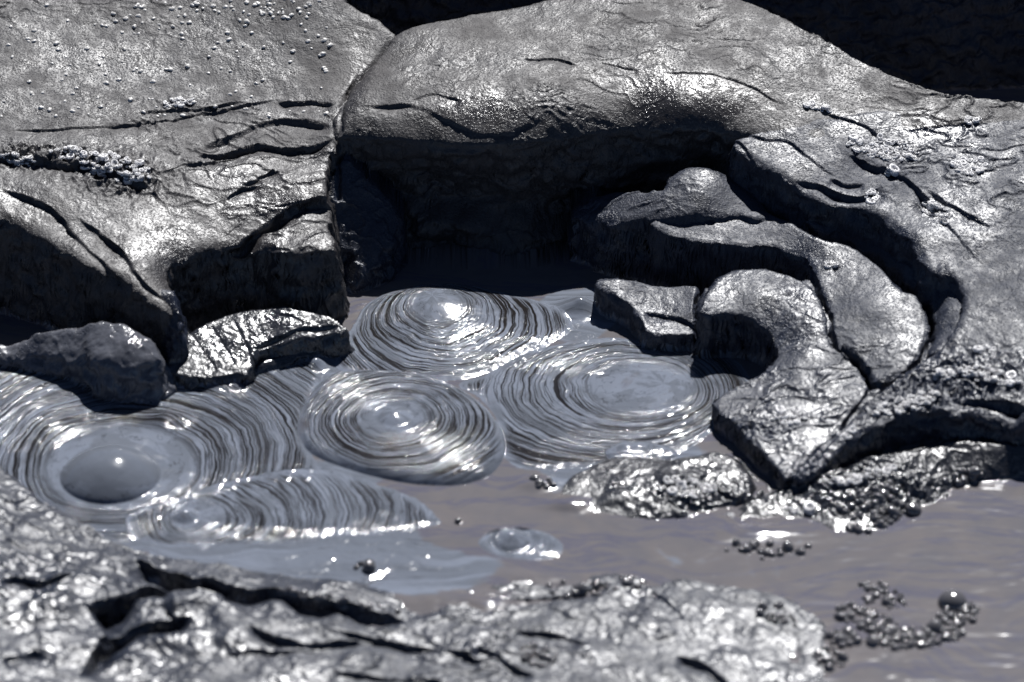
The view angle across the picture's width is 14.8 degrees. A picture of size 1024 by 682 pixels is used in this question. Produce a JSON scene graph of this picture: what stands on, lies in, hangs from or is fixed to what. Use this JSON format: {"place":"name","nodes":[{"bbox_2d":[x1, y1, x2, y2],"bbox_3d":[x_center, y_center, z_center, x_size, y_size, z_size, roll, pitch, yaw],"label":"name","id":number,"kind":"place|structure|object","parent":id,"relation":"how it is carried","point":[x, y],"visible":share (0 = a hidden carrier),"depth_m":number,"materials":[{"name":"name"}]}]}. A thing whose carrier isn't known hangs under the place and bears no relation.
{"place":"outdoors","nodes":[
{"label":"outdoors","id":0,"kind":"place"},
{"bbox_2d":[0,84,1023,681],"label":"mud pool","id":1,"kind":"structure","parent":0,"point":[966,542],"depth_m":9.25,"materials":[{"name":"soil"}]},
{"bbox_2d":[0,321,176,403],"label":"rock","id":2,"kind":"object","parent":1,"relation":"on","point":[117,362],"visible":1,"depth_m":9.78,"materials":[{"name":"grey stone"}]},
{"bbox_2d":[0,356,326,543],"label":"mud bubble","id":3,"kind":"object","parent":1,"relation":"in","point":[82,455],"visible":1,"depth_m":9.62,"materials":[{"name":"soil"}]},
{"bbox_2d":[164,306,354,389],"bbox_3d":[-0.653,0.003,9.911,0.479,0.095,0.231,-17,37,-24],"label":"boulder","id":4,"kind":"object","parent":1,"relation":"on","point":[249,345],"visible":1,"depth_m":9.90,"materials":[{"name":"grey stone"}]},
{"bbox_2d":[126,468,440,547],"bbox_3d":[-0.552,0.386,9.386,0.740,0.023,0.300,-5,33,-8],"label":"mud bubble","id":5,"kind":"object","parent":1,"relation":"in","point":[291,505],"visible":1,"depth_m":9.37,"materials":[{"name":"soil"}]},
{"bbox_2d":[353,561,375,572],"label":"bubble froth","id":6,"kind":"object","parent":1,"relation":"on","point":[369,567],"visible":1,"depth_m":9.16,"materials":[{"name":"grey"}]},
{"bbox_2d":[362,559,374,565],"bbox_3d":[-0.335,0.518,9.188,0.032,0.015,0.032,0,33,0],"label":"bubble","id":7,"kind":"object","parent":1,"relation":"on","point":[366,561],"visible":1,"depth_m":9.18,"materials":[{"name":"grey"}]},
{"bbox_2d":[330,152,407,293],"bbox_3d":[-0.373,-0.317,10.235,0.202,0.276,0.299,0,33,0],"label":"rock ledge","id":8,"kind":"object","parent":1,"relation":"on","point":[370,215],"visible":0.99,"depth_m":10.22,"materials":[{"name":"black stone"}]},
{"bbox_2d":[298,370,505,485],"bbox_3d":[-0.270,0.197,9.663,0.510,0.037,0.500,0,33,0],"label":"mud bubble","id":9,"kind":"object","parent":1,"relation":"in","point":[410,427],"visible":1,"depth_m":9.63,"materials":[{"name":"soil"}]},
{"bbox_2d":[335,283,573,380],"bbox_3d":[-0.146,-0.033,10.023,0.607,0.032,0.445,0,33,0],"label":"mud bubble","id":10,"kind":"object","parent":1,"relation":"on","point":[445,331],"visible":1,"depth_m":10.02,"materials":[{"name":"soil"}]},
{"bbox_2d":[455,517,461,522],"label":"bubble","id":11,"kind":"object","parent":1,"relation":"on","point":[458,520],"visible":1,"depth_m":9.33,"materials":[{"name":"grey liquid"}]},
{"bbox_2d":[479,527,562,559],"bbox_3d":[0.021,0.472,9.263,0.198,0.023,0.130,0,33,0],"label":"mud bubble","id":12,"kind":"object","parent":1,"relation":"on","point":[523,543],"visible":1,"depth_m":9.26,"materials":[{"name":"liquid"}]},
{"bbox_2d":[529,474,556,489],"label":"bubble froth","id":13,"kind":"object","parent":1,"relation":"on","point":[539,481],"visible":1,"depth_m":9.46,"materials":[{"name":"grey"}]},
{"bbox_2d":[459,335,750,469],"bbox_3d":[0.261,0.125,9.774,0.703,0.037,0.557,-11,35,-17],"label":"mud bubble","id":14,"kind":"object","parent":1,"relation":"on","point":[583,403],"visible":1,"depth_m":9.78,"materials":[{"name":"soil"}]},
{"bbox_2d":[606,441,678,459],"bbox_3d":[0.316,0.263,9.579,0.178,0.018,0.078,0,33,0],"label":"mud bubble","id":15,"kind":"object","parent":1,"relation":"on","point":[643,449],"visible":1,"depth_m":9.57,"materials":[{"name":"soil"}]},
{"bbox_2d":[594,278,707,350],"bbox_3d":[0.350,-0.082,10.017,0.328,0.121,0.216,9,34,14],"label":"rock slab","id":16,"kind":"object","parent":1,"relation":"on","point":[659,315],"visible":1,"depth_m":10.02,"materials":[{"name":"grey stone"}]},
{"bbox_2d":[561,452,770,519],"bbox_3d":[0.368,0.338,9.449,0.505,0.036,0.260,-4,33,-6],"label":"rock","id":17,"kind":"object","parent":1,"relation":"on","point":[626,487],"visible":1,"depth_m":9.44,"materials":[{"name":"grey stone"}]},
{"bbox_2d":[656,475,716,497],"bbox_3d":[0.416,0.350,9.415,0.150,0.027,0.077,0,33,0],"label":"froth patch","id":18,"kind":"object","parent":17,"relation":"on","point":[695,481],"visible":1,"depth_m":9.41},
{"bbox_2d":[568,167,768,281],"bbox_3d":[0.407,-0.335,10.281,0.522,0.256,0.293,0,33,0],"label":"rock ledge","id":19,"kind":"object","parent":1,"relation":"on","point":[609,230],"visible":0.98,"depth_m":10.20,"materials":[{"name":"grey stone"}]},
{"bbox_2d":[333,0,1023,264],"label":"boulder","id":20,"kind":"object","parent":1,"relation":"on","point":[507,132],"visible":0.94,"depth_m":10.33,"materials":[{"name":"grey stone"}]},
{"bbox_2d":[802,100,832,112],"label":"froth patch","id":21,"kind":"object","parent":20,"relation":"on","point":[826,107],"visible":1,"depth_m":10.28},
{"bbox_2d":[964,116,981,124],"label":"froth patch","id":22,"kind":"object","parent":20,"relation":"on","point":[969,122],"visible":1,"depth_m":10.26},
{"bbox_2d":[724,538,805,559],"bbox_3d":[0.593,0.489,9.241,0.191,0.029,0.076,0,33,0],"label":"bubble froth","id":23,"kind":"object","parent":1,"relation":"on","point":[754,544],"visible":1,"depth_m":9.24,"materials":[{"name":"grey liquid"}]},
{"bbox_2d":[692,269,870,488],"bbox_3d":[0.653,0.078,9.741,0.400,0.154,0.773,-11,35,-17],"label":"rock slab","id":24,"kind":"object","parent":1,"relation":"on","point":[810,372],"visible":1,"depth_m":9.72,"materials":[{"name":"grey stone"}]},
{"bbox_2d":[765,405,807,425],"bbox_3d":[0.668,0.182,9.586,0.103,0.024,0.070,0,33,0],"label":"froth patch","id":25,"kind":"object","parent":24,"relation":"on","point":[778,412],"visible":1,"depth_m":9.59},
{"bbox_2d":[644,212,929,386],"bbox_3d":[0.748,-0.121,10.003,0.342,0.201,0.863,-26,41,-34],"label":"rock slab","id":26,"kind":"object","parent":1,"relation":"on","point":[880,327],"visible":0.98,"depth_m":10.02,"materials":[{"name":"grey stone"}]},
{"bbox_2d":[823,261,838,268],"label":"froth patch","id":27,"kind":"object","parent":26,"relation":"on","point":[829,265],"visible":1,"depth_m":9.98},
{"bbox_2d":[804,543,811,548],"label":"bubble","id":28,"kind":"object","parent":1,"relation":"on","point":[808,545],"visible":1,"depth_m":9.25,"materials":[{"name":"grey"}]},
{"bbox_2d":[812,645,848,671],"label":"bubble froth","id":29,"kind":"object","parent":1,"relation":"on","point":[819,658],"visible":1,"depth_m":8.89,"materials":[{"name":"grey liquid"}]},
{"bbox_2d":[823,626,861,648],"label":"bubble froth","id":30,"kind":"object","parent":1,"relation":"on","point":[844,637],"visible":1,"depth_m":8.95,"materials":[{"name":"grey liquid"}]},
{"bbox_2d":[833,601,901,636],"bbox_3d":[0.819,0.639,9.013,0.180,0.028,0.089,25,40,33],"label":"bubble froth","id":31,"kind":"object","parent":1,"relation":"on","point":[868,624],"visible":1,"depth_m":9.01,"materials":[{"name":"grey liquid"}]},
{"bbox_2d":[802,216,962,356],"bbox_3d":[0.960,-0.109,9.973,0.182,0.213,0.640,-16,36,-23],"label":"rock ledge","id":32,"kind":"object","parent":1,"relation":"on","point":[944,310],"visible":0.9,"depth_m":9.97,"materials":[{"name":"grey stone"}]},
{"bbox_2d":[858,580,906,608],"bbox_3d":[0.856,0.586,9.094,0.108,0.022,0.108,0,33,0],"label":"bubble froth","id":33,"kind":"object","parent":1,"relation":"on","point":[887,600],"visible":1,"depth_m":9.09,"materials":[{"name":"grey liquid"}]},
{"bbox_2d":[866,620,965,650],"bbox_3d":[0.918,0.672,8.957,0.235,0.034,0.090,-7,34,-10],"label":"bubble froth","id":34,"kind":"object","parent":1,"relation":"on","point":[932,629],"visible":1,"depth_m":8.95,"materials":[{"name":"grey liquid"}]},
{"bbox_2d":[938,590,966,611],"bbox_3d":[1.014,0.596,9.066,0.068,0.039,0.068,0,33,0],"label":"bubble","id":35,"kind":"object","parent":1,"relation":"on","point":[953,600],"visible":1,"depth_m":9.05,"materials":[{"name":"grey liquid"}]},
{"bbox_2d":[932,601,980,628],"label":"bubble froth","id":36,"kind":"object","parent":1,"relation":"on","point":[946,615],"visible":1,"depth_m":9.02,"materials":[{"name":"grey"}]},
{"bbox_2d":[467,486,829,672],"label":"ground","id":37,"kind":"structure","parent":0,"point":[731,514],"depth_m":9.37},
{"bbox_2d":[0,0,395,351],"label":"rock bank","id":38,"kind":"object","parent":37,"relation":"on","point":[226,209],"visible":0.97,"depth_m":10.19,"materials":[{"name":"grey stone"}]},
{"bbox_2d":[0,152,35,166],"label":"froth patch","id":39,"kind":"object","parent":38,"relation":"on","point":[20,161],"visible":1,"depth_m":10.14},
{"bbox_2d":[49,145,87,159],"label":"froth patch","id":40,"kind":"object","parent":38,"relation":"on","point":[76,151],"visible":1,"depth_m":10.16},
{"bbox_2d":[79,151,150,184],"bbox_3d":[-1.018,-0.446,10.130,0.201,0.054,0.093,9,34,14],"label":"froth patch","id":41,"kind":"object","parent":38,"relation":"on","point":[98,170],"visible":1,"depth_m":10.12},
{"bbox_2d":[160,289,188,362],"bbox_3d":[-0.845,-0.029,9.865,0.077,0.196,0.154,0,33,0],"label":"rock","id":42,"kind":"object","parent":38,"relation":"on","point":[175,344],"visible":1,"depth_m":9.82,"materials":[{"name":"grey stone"}]},
{"bbox_2d":[163,96,196,108],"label":"froth patch","id":43,"kind":"object","parent":38,"relation":"on","point":[181,104],"visible":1,"depth_m":10.34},
{"bbox_2d":[0,467,831,681],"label":"rock bank","id":44,"kind":"object","parent":37,"relation":"on","point":[70,585],"visible":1,"depth_m":8.93,"materials":[{"name":"grey stone"}]},
{"bbox_2d":[277,585,400,614],"bbox_3d":[-0.399,0.599,9.022,0.288,0.053,0.047,6,33,9],"label":"bubble froth","id":45,"kind":"object","parent":44,"relation":"on","point":[293,593],"visible":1,"depth_m":9.02,"materials":[{"name":"grey liquid"}]},
{"bbox_2d":[519,642,557,668],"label":"bubble froth","id":46,"kind":"object","parent":44,"relation":"on","point":[528,656],"visible":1,"depth_m":8.86,"materials":[{"name":"grey"}]},
{"bbox_2d":[536,575,646,599],"bbox_3d":[0.185,0.568,9.108,0.262,0.032,0.081,-3,33,-5],"label":"bubble froth","id":47,"kind":"object","parent":44,"relation":"on","point":[580,589],"visible":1,"depth_m":9.11,"materials":[{"name":"grey"}]},
{"bbox_2d":[756,601,796,626],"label":"bubble froth","id":48,"kind":"object","parent":44,"relation":"on","point":[774,617],"visible":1,"depth_m":9.01,"materials":[{"name":"grey"}]},
{"bbox_2d":[723,111,1023,485],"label":"rock bank","id":49,"kind":"object","parent":37,"relation":"on","point":[972,250],"visible":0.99,"depth_m":10.00,"materials":[{"name":"grey stone"}]},
{"bbox_2d":[836,425,856,439],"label":"froth patch","id":50,"kind":"object","parent":49,"relation":"on","point":[848,430],"visible":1,"depth_m":9.49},
{"bbox_2d":[864,188,880,203],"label":"froth patch","id":51,"kind":"object","parent":49,"relation":"on","point":[873,199],"visible":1,"depth_m":10.09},
{"bbox_2d":[846,133,919,160],"bbox_3d":[0.961,-0.502,10.200,0.192,0.033,0.088,8,34,13],"label":"froth patch","id":52,"kind":"object","parent":49,"relation":"on","point":[859,140],"visible":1,"depth_m":10.20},
{"bbox_2d":[884,163,899,176],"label":"froth patch","id":53,"kind":"object","parent":49,"relation":"on","point":[889,171],"visible":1,"depth_m":10.14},
{"bbox_2d":[872,390,940,416],"bbox_3d":[0.954,0.151,9.558,0.180,0.038,0.059,-8,34,-13],"label":"froth patch","id":54,"kind":"object","parent":49,"relation":"on","point":[908,402],"visible":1,"depth_m":9.55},
{"bbox_2d":[920,200,953,224],"bbox_3d":[1.075,-0.324,10.026,0.065,0.033,0.123,-24,40,-32],"label":"froth patch","id":55,"kind":"object","parent":49,"relation":"on","point":[931,206],"visible":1,"depth_m":10.03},
{"bbox_2d":[932,368,955,380],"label":"froth patch","id":56,"kind":"object","parent":49,"relation":"on","point":[941,372],"visible":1,"depth_m":9.61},
{"bbox_2d":[950,156,987,175],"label":"froth patch","id":57,"kind":"object","parent":49,"relation":"on","point":[957,164],"visible":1,"depth_m":10.14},
{"bbox_2d":[973,344,996,358],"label":"froth patch","id":58,"kind":"object","parent":49,"relation":"on","point":[981,349],"visible":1,"depth_m":9.64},
{"bbox_2d":[957,364,1020,386],"bbox_3d":[1.163,0.083,9.593,0.162,0.028,0.057,14,35,20],"label":"froth patch","id":59,"kind":"object","parent":49,"relation":"on","point":[1009,377],"visible":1,"depth_m":9.59,"materials":[{"name":"grey liquid"}]},
{"bbox_2d":[739,429,1023,531],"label":"rock bank","id":60,"kind":"object","parent":37,"relation":"on","point":[925,467],"visible":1,"depth_m":9.44,"materials":[{"name":"grey stone"}]},
{"bbox_2d":[785,502,815,515],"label":"froth patch","id":61,"kind":"object","parent":60,"relation":"on","point":[808,511],"visible":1,"depth_m":9.36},
{"bbox_2d":[822,463,896,485],"bbox_3d":[0.837,0.326,9.422,0.188,0.031,0.060,-10,34,-15],"label":"froth patch","id":62,"kind":"object","parent":60,"relation":"on","point":[855,479],"visible":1,"depth_m":9.41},
{"bbox_2d":[836,479,900,513],"bbox_3d":[0.853,0.374,9.378,0.180,0.041,0.065,-17,37,-25],"label":"bubble froth","id":63,"kind":"object","parent":60,"relation":"on","point":[881,493],"visible":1,"depth_m":9.37,"materials":[{"name":"grey"}]},
{"bbox_2d":[844,499,919,533],"bbox_3d":[0.878,0.416,9.344,0.203,0.035,0.078,-17,37,-24],"label":"bubble froth","id":64,"kind":"object","parent":60,"relation":"on","point":[895,514],"visible":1,"depth_m":9.34,"materials":[{"name":"grey liquid"}]},
{"bbox_2d":[941,466,983,486],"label":"bubble froth","id":65,"kind":"object","parent":60,"relation":"on","point":[973,473],"visible":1,"depth_m":9.46,"materials":[{"name":"grey"}]},
{"bbox_2d":[347,0,1023,90],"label":"ground slope","id":66,"kind":"structure","parent":0,"point":[936,45],"depth_m":11.05,"materials":[{"name":"black stone"}]},
{"bbox_2d":[802,272,933,427],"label":"ground slope","id":67,"kind":"structure","parent":0,"point":[875,389],"depth_m":9.75,"materials":[{"name":"grey stone"}]}
]}

